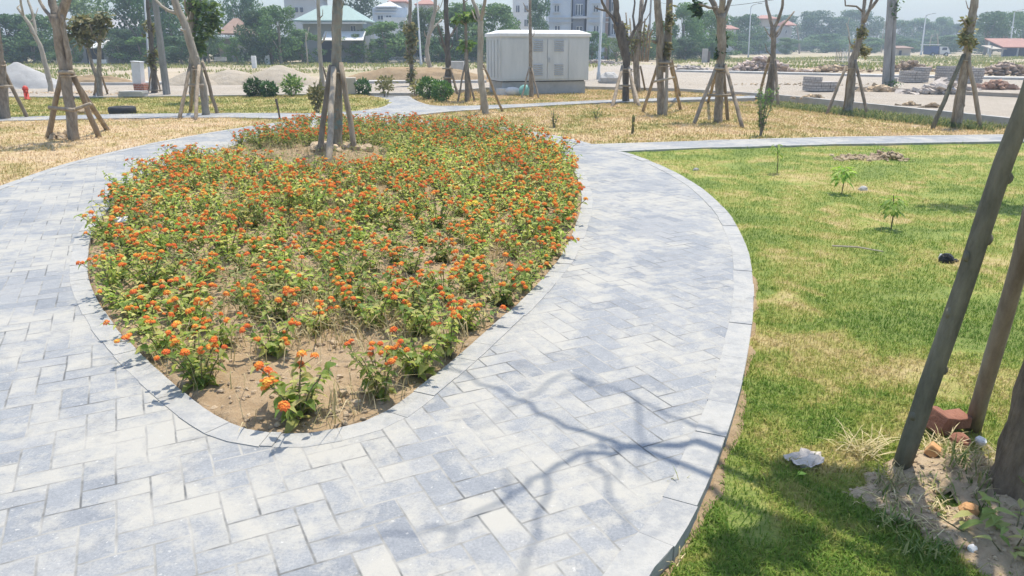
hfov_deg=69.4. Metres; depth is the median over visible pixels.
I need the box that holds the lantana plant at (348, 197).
[329,189,381,220]
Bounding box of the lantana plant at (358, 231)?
[333,215,382,240]
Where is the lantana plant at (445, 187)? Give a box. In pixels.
[430,176,457,204]
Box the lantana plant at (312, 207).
[287,177,333,217]
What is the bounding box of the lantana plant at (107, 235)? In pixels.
[82,224,118,243]
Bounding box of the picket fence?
[361,56,484,62]
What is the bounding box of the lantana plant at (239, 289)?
[230,276,274,311]
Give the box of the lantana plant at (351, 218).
[329,205,365,233]
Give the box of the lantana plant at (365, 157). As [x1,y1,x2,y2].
[363,156,386,171]
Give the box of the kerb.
[645,82,868,86]
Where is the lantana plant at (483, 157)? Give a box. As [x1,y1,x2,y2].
[471,149,494,171]
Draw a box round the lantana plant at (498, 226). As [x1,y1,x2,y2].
[482,215,514,241]
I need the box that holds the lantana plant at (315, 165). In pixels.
[305,158,323,173]
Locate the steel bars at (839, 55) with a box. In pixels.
[835,49,841,61]
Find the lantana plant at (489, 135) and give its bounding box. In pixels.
[484,130,508,148]
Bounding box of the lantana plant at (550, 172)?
[529,167,560,189]
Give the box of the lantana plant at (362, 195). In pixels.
[348,193,395,224]
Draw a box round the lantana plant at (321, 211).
[294,205,336,229]
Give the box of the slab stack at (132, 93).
[118,90,147,96]
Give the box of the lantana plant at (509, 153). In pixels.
[491,144,520,167]
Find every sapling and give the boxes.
[769,144,782,173]
[830,166,856,193]
[877,195,907,228]
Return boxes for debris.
[938,253,954,263]
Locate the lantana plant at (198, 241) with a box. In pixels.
[186,229,215,246]
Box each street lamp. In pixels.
[144,0,150,89]
[417,0,421,65]
[596,4,602,78]
[747,3,761,57]
[920,13,935,54]
[1011,9,1023,37]
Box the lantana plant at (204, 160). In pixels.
[185,154,214,174]
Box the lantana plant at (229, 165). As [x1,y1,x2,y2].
[217,160,244,178]
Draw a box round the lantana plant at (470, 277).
[449,261,497,293]
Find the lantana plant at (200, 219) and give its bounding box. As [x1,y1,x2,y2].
[168,209,209,239]
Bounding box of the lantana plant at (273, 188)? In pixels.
[265,186,300,207]
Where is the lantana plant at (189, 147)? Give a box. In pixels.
[180,144,211,170]
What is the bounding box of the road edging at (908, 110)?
[9,86,1009,125]
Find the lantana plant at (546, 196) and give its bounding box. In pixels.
[522,179,564,211]
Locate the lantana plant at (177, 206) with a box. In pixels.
[143,187,191,225]
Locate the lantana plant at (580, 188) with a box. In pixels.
[545,179,582,213]
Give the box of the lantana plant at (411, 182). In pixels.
[387,174,425,201]
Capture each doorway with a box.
[86,49,103,62]
[321,41,331,62]
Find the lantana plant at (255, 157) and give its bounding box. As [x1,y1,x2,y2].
[247,150,283,174]
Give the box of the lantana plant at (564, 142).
[543,132,579,159]
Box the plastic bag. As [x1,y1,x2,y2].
[519,85,528,95]
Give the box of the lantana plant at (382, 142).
[378,135,400,152]
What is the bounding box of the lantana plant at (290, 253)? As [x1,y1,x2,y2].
[241,237,301,268]
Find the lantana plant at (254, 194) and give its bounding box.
[240,188,274,208]
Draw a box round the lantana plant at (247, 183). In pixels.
[229,172,263,194]
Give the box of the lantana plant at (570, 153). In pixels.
[548,150,578,175]
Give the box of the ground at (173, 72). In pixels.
[6,48,1023,131]
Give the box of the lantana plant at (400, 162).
[384,157,413,175]
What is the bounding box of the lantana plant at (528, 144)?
[513,136,541,158]
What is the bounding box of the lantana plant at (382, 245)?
[338,236,391,273]
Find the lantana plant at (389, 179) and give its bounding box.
[373,168,409,191]
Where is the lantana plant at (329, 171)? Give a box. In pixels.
[316,162,350,184]
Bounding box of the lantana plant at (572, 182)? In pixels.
[545,177,584,211]
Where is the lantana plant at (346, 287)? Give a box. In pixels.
[329,268,367,316]
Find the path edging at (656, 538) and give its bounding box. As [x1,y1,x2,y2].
[0,96,1023,575]
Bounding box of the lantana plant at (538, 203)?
[503,196,553,225]
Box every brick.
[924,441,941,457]
[926,406,957,435]
[944,408,971,429]
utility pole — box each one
[152,0,170,94]
[646,0,651,60]
[882,0,903,86]
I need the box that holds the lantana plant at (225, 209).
[210,197,251,227]
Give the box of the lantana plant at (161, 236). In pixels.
[126,223,185,257]
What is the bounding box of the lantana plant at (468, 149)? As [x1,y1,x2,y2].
[456,147,474,159]
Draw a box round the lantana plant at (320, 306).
[284,296,339,335]
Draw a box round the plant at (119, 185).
[104,183,125,206]
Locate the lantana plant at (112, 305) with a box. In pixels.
[91,284,139,309]
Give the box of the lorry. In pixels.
[920,44,950,55]
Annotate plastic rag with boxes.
[783,448,824,467]
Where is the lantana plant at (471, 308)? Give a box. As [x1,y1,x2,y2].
[445,294,510,331]
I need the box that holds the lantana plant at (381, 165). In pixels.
[368,153,395,184]
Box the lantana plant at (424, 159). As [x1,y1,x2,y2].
[409,156,438,171]
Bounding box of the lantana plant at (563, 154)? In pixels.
[536,142,570,166]
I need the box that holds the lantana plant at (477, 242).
[463,228,493,263]
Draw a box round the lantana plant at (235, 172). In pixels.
[226,171,250,189]
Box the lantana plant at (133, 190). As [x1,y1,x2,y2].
[111,182,152,214]
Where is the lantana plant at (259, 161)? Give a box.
[254,157,288,178]
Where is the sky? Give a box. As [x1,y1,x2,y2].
[0,0,1023,47]
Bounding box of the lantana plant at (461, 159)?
[451,154,470,170]
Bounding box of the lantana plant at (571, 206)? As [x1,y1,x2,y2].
[543,189,587,225]
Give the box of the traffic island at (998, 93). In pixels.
[855,85,1019,96]
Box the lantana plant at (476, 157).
[468,152,493,167]
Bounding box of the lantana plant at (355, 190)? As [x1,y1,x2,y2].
[336,179,371,208]
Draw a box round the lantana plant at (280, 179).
[271,174,315,206]
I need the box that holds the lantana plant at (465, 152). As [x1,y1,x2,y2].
[455,148,481,164]
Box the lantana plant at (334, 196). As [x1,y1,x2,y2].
[326,188,348,207]
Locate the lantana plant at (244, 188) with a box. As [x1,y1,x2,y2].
[220,179,260,202]
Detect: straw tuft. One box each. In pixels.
[659,543,685,570]
[819,417,900,460]
[852,480,980,538]
[869,460,930,493]
[898,422,992,461]
[924,439,996,493]
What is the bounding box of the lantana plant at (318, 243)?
[310,225,353,257]
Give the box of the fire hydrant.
[22,86,29,99]
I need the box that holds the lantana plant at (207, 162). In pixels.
[204,157,228,180]
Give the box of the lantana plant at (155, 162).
[123,155,164,185]
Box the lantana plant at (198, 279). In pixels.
[153,257,224,298]
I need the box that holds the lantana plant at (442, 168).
[420,161,444,184]
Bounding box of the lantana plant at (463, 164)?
[454,159,479,171]
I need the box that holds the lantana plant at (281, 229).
[263,212,306,244]
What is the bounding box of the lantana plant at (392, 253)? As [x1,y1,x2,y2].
[387,246,429,273]
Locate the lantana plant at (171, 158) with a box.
[153,153,186,172]
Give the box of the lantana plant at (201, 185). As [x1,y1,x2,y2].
[196,179,226,198]
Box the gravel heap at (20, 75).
[6,62,56,88]
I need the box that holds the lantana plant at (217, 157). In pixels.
[201,153,220,169]
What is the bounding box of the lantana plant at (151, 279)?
[116,243,176,295]
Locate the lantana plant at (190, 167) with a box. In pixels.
[181,163,209,187]
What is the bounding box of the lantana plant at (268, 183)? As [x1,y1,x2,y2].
[244,171,279,193]
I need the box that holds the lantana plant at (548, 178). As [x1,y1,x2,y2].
[535,173,557,197]
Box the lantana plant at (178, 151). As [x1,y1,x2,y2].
[158,142,197,165]
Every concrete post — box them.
[251,56,256,67]
[264,55,270,64]
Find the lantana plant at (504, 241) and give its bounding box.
[493,229,539,257]
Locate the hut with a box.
[895,46,913,55]
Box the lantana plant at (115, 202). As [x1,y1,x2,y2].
[88,195,134,216]
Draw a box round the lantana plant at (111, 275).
[76,246,125,296]
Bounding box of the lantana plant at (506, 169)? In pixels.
[482,166,515,180]
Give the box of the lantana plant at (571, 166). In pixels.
[551,157,577,183]
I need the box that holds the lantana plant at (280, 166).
[274,162,310,179]
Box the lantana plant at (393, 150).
[384,142,407,156]
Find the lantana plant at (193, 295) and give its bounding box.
[149,276,218,320]
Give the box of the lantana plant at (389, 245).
[379,239,422,262]
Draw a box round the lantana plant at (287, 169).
[275,154,302,170]
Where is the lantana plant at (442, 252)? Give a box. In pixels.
[409,233,456,262]
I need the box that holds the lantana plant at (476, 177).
[461,172,503,194]
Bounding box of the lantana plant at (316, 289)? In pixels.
[293,276,353,299]
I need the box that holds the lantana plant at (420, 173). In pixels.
[396,167,426,193]
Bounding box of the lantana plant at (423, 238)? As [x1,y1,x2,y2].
[407,227,442,245]
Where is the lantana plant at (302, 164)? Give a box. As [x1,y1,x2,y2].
[289,155,321,185]
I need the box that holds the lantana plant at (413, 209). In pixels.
[396,190,429,221]
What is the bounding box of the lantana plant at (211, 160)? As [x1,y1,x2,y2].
[198,155,230,178]
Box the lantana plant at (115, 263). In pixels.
[92,247,152,279]
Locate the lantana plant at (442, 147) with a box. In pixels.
[434,144,455,155]
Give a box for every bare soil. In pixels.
[661,275,758,575]
[849,445,1023,575]
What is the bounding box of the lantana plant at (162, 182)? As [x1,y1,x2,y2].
[159,172,198,196]
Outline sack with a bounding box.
[505,87,519,95]
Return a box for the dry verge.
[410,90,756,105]
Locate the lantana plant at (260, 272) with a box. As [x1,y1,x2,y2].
[249,259,294,290]
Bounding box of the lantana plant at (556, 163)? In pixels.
[550,158,578,181]
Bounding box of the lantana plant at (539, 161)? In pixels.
[526,155,550,178]
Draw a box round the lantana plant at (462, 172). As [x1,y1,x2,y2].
[445,166,476,183]
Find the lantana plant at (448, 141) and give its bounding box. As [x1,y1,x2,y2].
[438,132,458,148]
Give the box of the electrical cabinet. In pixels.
[485,30,590,93]
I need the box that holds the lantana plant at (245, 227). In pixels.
[231,221,267,241]
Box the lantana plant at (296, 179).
[285,169,314,185]
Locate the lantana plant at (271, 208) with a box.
[261,204,307,228]
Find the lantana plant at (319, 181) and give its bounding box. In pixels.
[303,178,338,203]
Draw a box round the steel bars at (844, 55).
[842,49,848,61]
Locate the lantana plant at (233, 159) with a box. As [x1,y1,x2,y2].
[212,155,242,173]
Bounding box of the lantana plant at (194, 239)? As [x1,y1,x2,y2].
[167,229,207,261]
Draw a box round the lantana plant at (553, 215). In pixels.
[534,203,576,230]
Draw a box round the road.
[8,64,1023,116]
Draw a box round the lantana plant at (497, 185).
[467,177,502,204]
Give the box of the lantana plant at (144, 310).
[100,295,162,335]
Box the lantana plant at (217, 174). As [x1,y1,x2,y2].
[196,161,227,190]
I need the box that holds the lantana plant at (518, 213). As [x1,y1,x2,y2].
[506,203,546,247]
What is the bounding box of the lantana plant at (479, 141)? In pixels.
[474,135,501,151]
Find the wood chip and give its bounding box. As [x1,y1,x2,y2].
[886,509,909,521]
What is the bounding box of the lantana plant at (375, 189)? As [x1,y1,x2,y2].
[366,187,404,214]
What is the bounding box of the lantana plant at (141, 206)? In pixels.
[119,198,149,225]
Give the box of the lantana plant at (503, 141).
[485,135,512,156]
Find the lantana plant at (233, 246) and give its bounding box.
[203,230,243,261]
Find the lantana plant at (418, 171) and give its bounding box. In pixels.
[394,166,424,187]
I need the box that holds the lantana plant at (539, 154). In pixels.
[524,147,549,163]
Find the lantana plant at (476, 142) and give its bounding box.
[465,138,486,150]
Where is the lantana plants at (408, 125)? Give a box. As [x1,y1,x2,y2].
[227,111,549,149]
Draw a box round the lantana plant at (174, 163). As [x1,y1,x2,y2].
[158,157,188,180]
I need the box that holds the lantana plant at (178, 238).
[145,225,186,246]
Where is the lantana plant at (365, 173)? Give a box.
[356,165,382,185]
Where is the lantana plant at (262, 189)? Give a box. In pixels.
[249,182,285,204]
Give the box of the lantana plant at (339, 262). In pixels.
[314,241,381,284]
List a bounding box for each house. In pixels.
[98,14,156,60]
[218,18,258,62]
[284,0,327,37]
[293,5,375,62]
[372,1,413,59]
[387,0,408,7]
[414,0,437,54]
[513,0,531,29]
[726,25,738,54]
[748,15,796,53]
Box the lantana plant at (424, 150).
[408,143,438,162]
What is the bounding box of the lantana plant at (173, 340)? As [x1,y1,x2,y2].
[163,324,217,364]
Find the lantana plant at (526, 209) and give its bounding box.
[501,192,539,233]
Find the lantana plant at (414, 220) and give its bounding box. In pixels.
[402,211,436,236]
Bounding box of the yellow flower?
[465,200,478,230]
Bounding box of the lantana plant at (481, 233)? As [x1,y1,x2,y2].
[455,212,491,251]
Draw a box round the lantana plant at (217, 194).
[190,188,224,213]
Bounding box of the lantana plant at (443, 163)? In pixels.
[441,159,457,173]
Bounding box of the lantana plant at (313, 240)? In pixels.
[292,228,327,254]
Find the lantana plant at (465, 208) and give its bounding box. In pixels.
[453,198,494,225]
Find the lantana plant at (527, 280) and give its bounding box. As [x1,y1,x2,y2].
[501,262,544,290]
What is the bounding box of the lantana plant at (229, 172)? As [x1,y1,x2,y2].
[219,169,247,186]
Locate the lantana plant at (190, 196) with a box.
[169,188,206,213]
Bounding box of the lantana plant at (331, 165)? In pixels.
[313,153,345,173]
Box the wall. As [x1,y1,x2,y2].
[214,57,226,60]
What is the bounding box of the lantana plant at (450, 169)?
[438,166,458,180]
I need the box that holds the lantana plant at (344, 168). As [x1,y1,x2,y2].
[332,161,348,175]
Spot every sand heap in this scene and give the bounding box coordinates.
[160,71,216,85]
[208,69,250,84]
[241,65,318,85]
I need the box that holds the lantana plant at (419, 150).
[409,141,439,161]
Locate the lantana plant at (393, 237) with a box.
[368,228,411,244]
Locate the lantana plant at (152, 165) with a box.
[138,156,167,179]
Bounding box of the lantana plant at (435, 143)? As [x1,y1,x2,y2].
[425,135,445,150]
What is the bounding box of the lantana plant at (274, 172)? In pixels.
[259,169,299,193]
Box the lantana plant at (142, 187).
[106,180,150,204]
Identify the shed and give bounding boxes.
[70,38,128,63]
[981,38,1023,56]
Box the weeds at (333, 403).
[84,119,590,429]
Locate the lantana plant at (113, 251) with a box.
[90,232,150,265]
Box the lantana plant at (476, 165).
[453,160,489,179]
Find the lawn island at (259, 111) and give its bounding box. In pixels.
[9,94,391,116]
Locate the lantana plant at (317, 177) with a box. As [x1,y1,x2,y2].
[306,169,331,188]
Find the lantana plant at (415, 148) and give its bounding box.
[407,144,428,158]
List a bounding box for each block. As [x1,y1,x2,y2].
[346,77,356,93]
[451,61,463,69]
[496,88,507,95]
[701,49,707,62]
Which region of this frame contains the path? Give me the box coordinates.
[0,96,1002,575]
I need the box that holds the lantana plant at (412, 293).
[382,273,443,317]
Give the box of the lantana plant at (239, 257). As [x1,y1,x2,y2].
[220,250,266,270]
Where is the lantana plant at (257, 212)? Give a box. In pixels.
[226,191,274,228]
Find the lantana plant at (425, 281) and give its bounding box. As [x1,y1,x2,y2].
[401,269,445,290]
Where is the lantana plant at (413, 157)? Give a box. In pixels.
[402,150,427,170]
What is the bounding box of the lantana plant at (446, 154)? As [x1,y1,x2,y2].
[440,148,458,164]
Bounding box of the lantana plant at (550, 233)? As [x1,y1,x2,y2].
[537,220,579,255]
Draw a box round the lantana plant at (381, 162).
[366,155,401,174]
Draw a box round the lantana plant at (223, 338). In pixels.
[187,311,247,348]
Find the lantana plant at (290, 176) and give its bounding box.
[274,171,312,194]
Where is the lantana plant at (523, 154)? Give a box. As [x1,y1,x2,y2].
[519,151,539,168]
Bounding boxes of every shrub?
[277,73,305,96]
[306,79,324,112]
[375,75,398,96]
[407,78,424,96]
[550,108,559,126]
[592,107,603,118]
[756,85,779,135]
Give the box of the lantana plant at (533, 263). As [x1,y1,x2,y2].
[510,252,550,276]
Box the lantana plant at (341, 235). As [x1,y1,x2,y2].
[314,224,360,247]
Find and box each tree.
[0,13,51,62]
[0,29,10,118]
[1,36,37,63]
[6,13,54,58]
[17,0,53,91]
[38,0,79,140]
[49,0,109,33]
[65,8,115,95]
[94,28,141,63]
[96,0,179,62]
[127,0,186,62]
[140,0,158,92]
[154,35,208,63]
[155,0,209,114]
[180,0,225,101]
[182,0,224,63]
[212,0,262,36]
[230,10,278,63]
[251,5,302,63]
[305,29,308,64]
[316,0,325,89]
[330,34,374,62]
[331,0,343,145]
[343,0,380,19]
[393,20,434,61]
[402,0,418,85]
[406,5,444,56]
[424,0,442,67]
[425,2,487,61]
[437,0,458,88]
[450,0,480,101]
[468,2,520,53]
[471,0,489,114]
[523,0,534,96]
[527,0,550,29]
[587,31,611,59]
[595,0,646,100]
[625,0,652,91]
[650,21,679,52]
[651,0,676,114]
[663,1,713,58]
[687,0,731,122]
[731,14,769,53]
[741,14,818,46]
[764,0,794,102]
[791,10,837,51]
[796,22,799,53]
[810,16,860,51]
[825,9,885,39]
[844,0,878,110]
[846,21,849,61]
[864,21,885,38]
[884,20,920,44]
[919,22,947,37]
[928,16,957,34]
[954,0,978,124]
[975,10,1023,54]
[982,11,1023,37]
[988,359,1023,500]
[1013,18,1023,38]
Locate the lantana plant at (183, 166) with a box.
[164,158,199,184]
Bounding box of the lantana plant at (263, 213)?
[236,197,270,223]
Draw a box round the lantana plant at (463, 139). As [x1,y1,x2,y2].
[448,137,466,152]
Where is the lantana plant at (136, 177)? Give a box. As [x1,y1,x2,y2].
[101,163,150,196]
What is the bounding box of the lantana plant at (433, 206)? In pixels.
[415,185,461,228]
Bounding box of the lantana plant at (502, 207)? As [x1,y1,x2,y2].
[486,189,515,211]
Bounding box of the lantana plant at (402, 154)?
[385,149,408,158]
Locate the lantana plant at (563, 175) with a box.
[550,172,583,196]
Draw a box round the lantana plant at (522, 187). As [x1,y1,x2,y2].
[501,182,544,215]
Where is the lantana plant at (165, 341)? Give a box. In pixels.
[114,310,204,356]
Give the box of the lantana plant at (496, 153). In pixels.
[487,150,517,168]
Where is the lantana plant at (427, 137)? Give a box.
[411,127,439,150]
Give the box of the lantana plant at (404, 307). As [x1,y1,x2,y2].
[382,280,452,336]
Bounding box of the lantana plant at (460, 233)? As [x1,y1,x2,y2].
[445,222,479,242]
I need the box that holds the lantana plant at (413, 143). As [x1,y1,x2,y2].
[401,134,425,153]
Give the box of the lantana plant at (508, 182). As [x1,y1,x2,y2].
[507,179,542,201]
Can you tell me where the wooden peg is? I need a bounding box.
[275,99,280,119]
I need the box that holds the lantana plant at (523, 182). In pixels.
[490,171,542,205]
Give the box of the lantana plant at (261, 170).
[252,168,280,187]
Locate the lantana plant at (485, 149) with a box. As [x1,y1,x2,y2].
[476,143,494,155]
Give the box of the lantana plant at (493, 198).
[461,194,511,219]
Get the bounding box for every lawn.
[0,117,288,186]
[415,102,1004,143]
[628,143,1023,575]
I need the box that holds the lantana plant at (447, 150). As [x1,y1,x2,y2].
[435,146,450,160]
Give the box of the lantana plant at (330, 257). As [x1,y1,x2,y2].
[302,240,358,276]
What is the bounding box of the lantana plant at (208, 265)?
[176,248,222,280]
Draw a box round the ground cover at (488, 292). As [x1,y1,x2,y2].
[88,121,580,326]
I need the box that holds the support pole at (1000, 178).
[892,80,1023,469]
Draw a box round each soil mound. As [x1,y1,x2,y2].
[48,130,66,139]
[77,108,92,113]
[829,148,913,161]
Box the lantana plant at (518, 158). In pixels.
[501,148,535,172]
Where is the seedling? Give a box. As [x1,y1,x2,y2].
[631,114,636,133]
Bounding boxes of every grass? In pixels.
[6,61,639,78]
[670,54,1023,70]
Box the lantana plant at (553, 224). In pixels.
[526,210,574,242]
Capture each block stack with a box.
[802,76,838,90]
[898,67,930,81]
[934,66,973,80]
[967,68,984,82]
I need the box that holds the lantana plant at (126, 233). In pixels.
[112,226,158,253]
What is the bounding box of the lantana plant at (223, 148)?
[213,139,247,161]
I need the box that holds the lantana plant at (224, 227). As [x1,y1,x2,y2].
[188,213,236,252]
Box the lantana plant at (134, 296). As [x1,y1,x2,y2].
[102,278,178,315]
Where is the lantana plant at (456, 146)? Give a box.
[447,144,476,155]
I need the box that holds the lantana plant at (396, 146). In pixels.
[384,138,411,154]
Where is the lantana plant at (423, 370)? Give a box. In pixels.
[377,326,451,380]
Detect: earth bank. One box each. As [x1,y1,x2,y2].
[77,75,132,81]
[348,67,488,81]
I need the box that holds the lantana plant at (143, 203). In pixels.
[127,194,161,217]
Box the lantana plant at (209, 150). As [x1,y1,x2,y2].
[186,144,217,165]
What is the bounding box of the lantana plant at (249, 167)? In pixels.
[229,158,257,177]
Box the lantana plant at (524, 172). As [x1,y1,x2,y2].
[496,157,531,188]
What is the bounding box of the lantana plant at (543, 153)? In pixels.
[534,141,562,168]
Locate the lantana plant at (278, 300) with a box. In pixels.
[236,283,304,323]
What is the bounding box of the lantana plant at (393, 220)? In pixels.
[362,197,407,231]
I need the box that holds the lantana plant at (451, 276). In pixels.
[422,260,467,302]
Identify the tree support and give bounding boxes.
[0,59,28,116]
[45,69,109,137]
[93,75,108,94]
[148,72,161,90]
[177,61,218,119]
[316,62,356,165]
[319,66,326,89]
[442,66,458,94]
[457,65,474,100]
[480,64,503,111]
[521,66,538,97]
[610,65,640,106]
[639,66,645,90]
[641,59,681,115]
[692,64,743,127]
[759,56,779,105]
[825,60,867,114]
[930,54,982,129]
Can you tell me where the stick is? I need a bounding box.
[832,245,882,251]
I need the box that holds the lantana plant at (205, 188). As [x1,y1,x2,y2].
[199,181,229,203]
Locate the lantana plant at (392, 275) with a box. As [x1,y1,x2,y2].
[365,270,397,292]
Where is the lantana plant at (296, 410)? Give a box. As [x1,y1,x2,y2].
[250,349,337,432]
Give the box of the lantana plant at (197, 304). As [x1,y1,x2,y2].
[165,287,234,330]
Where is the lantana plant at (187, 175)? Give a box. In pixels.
[178,168,203,190]
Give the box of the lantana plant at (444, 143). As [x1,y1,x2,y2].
[432,139,452,152]
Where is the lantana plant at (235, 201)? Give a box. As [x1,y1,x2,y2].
[215,192,253,215]
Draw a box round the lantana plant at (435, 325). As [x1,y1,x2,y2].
[424,300,464,359]
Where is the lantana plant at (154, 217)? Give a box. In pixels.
[150,206,197,233]
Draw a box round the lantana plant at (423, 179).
[415,163,435,180]
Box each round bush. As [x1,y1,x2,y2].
[241,75,261,96]
[260,80,278,97]
[354,76,371,95]
[415,75,438,98]
[430,78,454,100]
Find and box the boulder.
[598,72,617,83]
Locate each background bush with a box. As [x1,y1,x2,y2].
[5,37,55,63]
[69,38,84,63]
[111,36,158,63]
[169,47,204,61]
[183,44,218,61]
[210,42,220,61]
[218,37,251,63]
[250,36,292,64]
[282,29,327,63]
[349,21,417,62]
[369,41,378,54]
[370,38,392,61]
[413,38,434,61]
[417,37,460,62]
[461,37,485,62]
[597,38,621,61]
[630,32,656,60]
[671,38,703,60]
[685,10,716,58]
[687,39,714,59]
[701,40,741,58]
[703,14,737,49]
[726,33,758,54]
[750,35,770,54]
[776,37,800,54]
[790,40,815,51]
[792,37,833,51]
[801,33,852,52]
[815,36,851,51]
[834,40,870,51]
[863,38,884,52]
[879,35,916,49]
[896,39,923,52]
[897,40,923,51]
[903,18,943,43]
[913,37,949,50]
[929,35,962,53]
[934,35,962,49]
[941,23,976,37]
[972,33,1019,53]
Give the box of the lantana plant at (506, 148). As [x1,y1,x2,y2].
[501,142,520,154]
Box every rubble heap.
[9,89,188,94]
[589,59,652,63]
[669,64,711,69]
[708,55,813,71]
[788,64,873,71]
[790,94,824,98]
[856,83,897,91]
[875,60,935,71]
[894,77,982,94]
[895,101,921,105]
[918,102,939,107]
[969,79,1020,89]
[980,61,1023,75]
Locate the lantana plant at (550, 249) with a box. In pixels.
[515,237,562,268]
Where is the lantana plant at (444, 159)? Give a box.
[430,152,464,169]
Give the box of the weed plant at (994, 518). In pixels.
[937,477,1023,558]
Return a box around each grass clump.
[869,495,933,535]
[872,475,912,501]
[883,525,970,563]
[911,470,971,496]
[919,434,986,471]
[923,438,986,464]
[947,458,991,495]
[956,490,1015,517]
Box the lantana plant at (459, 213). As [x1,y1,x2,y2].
[440,194,472,216]
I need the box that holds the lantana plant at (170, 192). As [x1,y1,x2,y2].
[152,184,189,209]
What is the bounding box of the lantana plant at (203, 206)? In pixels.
[188,192,228,224]
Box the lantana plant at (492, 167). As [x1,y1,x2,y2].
[480,155,510,172]
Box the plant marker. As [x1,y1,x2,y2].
[111,216,127,223]
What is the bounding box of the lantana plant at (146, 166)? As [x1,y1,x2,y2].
[129,160,158,189]
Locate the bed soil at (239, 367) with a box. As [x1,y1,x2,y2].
[88,127,580,432]
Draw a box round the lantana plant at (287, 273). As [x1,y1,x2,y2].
[266,255,328,292]
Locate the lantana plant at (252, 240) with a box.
[237,227,280,254]
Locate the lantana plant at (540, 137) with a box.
[535,135,560,147]
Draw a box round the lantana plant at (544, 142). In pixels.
[533,137,549,153]
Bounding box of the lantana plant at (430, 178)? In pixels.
[425,170,464,198]
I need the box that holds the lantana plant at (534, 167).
[521,158,553,179]
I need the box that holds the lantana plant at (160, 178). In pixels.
[142,164,177,189]
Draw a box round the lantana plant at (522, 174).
[508,166,536,183]
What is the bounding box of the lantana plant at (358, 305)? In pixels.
[340,286,395,327]
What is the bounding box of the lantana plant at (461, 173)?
[444,170,471,190]
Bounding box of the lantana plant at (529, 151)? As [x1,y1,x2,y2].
[510,146,538,164]
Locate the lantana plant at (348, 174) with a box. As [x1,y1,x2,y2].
[329,168,366,189]
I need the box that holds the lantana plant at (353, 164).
[346,158,374,171]
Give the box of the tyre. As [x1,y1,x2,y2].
[108,106,136,113]
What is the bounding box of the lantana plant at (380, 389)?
[343,338,408,401]
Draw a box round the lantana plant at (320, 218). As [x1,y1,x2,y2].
[293,209,327,238]
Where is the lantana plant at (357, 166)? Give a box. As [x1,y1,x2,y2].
[338,155,378,178]
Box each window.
[377,15,382,19]
[516,5,519,12]
[524,19,527,26]
[553,5,560,12]
[575,4,582,15]
[592,5,599,12]
[593,26,598,32]
[611,23,614,34]
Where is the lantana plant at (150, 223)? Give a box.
[119,207,163,237]
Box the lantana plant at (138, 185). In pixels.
[121,175,148,194]
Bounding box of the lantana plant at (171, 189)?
[142,183,189,203]
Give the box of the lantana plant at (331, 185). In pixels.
[282,179,334,211]
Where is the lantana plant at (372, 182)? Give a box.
[354,173,385,192]
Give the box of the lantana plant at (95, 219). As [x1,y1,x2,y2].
[73,204,121,236]
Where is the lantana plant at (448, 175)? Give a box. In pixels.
[423,172,452,193]
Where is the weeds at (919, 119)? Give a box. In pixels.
[753,98,1006,131]
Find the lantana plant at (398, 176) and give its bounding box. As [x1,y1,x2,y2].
[388,174,427,196]
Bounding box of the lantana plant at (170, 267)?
[135,244,192,283]
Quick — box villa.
[546,0,615,58]
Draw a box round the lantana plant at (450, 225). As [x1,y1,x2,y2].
[437,214,473,232]
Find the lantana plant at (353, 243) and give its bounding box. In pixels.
[339,232,379,249]
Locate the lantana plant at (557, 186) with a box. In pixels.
[544,180,577,195]
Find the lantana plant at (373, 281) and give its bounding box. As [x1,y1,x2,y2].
[362,261,434,308]
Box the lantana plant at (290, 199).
[260,179,311,216]
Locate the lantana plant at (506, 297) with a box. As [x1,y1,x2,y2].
[471,258,530,306]
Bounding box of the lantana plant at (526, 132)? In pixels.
[505,129,533,145]
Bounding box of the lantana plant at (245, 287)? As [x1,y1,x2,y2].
[219,275,265,300]
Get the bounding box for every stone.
[310,144,317,151]
[362,145,373,151]
[858,186,867,190]
[949,432,971,447]
[958,502,979,516]
[967,515,978,520]
[967,544,977,552]
[975,436,986,445]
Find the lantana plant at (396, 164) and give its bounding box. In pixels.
[388,156,417,181]
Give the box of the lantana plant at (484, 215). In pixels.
[471,207,509,230]
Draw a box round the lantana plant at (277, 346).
[232,305,301,358]
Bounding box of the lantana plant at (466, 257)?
[450,244,513,279]
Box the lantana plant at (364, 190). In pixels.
[350,185,376,200]
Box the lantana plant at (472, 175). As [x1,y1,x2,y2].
[455,166,493,199]
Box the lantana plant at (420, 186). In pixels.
[392,173,428,210]
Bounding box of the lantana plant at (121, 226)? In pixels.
[105,218,155,244]
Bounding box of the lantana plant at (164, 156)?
[153,150,186,173]
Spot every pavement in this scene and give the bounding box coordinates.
[72,80,485,84]
[675,70,846,75]
[856,74,1023,79]
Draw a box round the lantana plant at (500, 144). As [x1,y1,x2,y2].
[476,137,504,162]
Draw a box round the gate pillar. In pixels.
[130,61,148,91]
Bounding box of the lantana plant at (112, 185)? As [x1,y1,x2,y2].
[98,181,135,203]
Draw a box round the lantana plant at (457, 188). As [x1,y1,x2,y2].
[443,182,486,206]
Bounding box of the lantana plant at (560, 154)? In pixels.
[549,151,581,173]
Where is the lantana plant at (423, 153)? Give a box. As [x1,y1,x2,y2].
[419,148,444,169]
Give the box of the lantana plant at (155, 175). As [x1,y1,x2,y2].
[130,166,173,196]
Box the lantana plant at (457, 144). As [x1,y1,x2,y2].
[449,132,473,152]
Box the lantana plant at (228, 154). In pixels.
[217,148,246,166]
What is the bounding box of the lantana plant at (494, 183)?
[480,170,517,197]
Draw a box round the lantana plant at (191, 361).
[150,329,231,392]

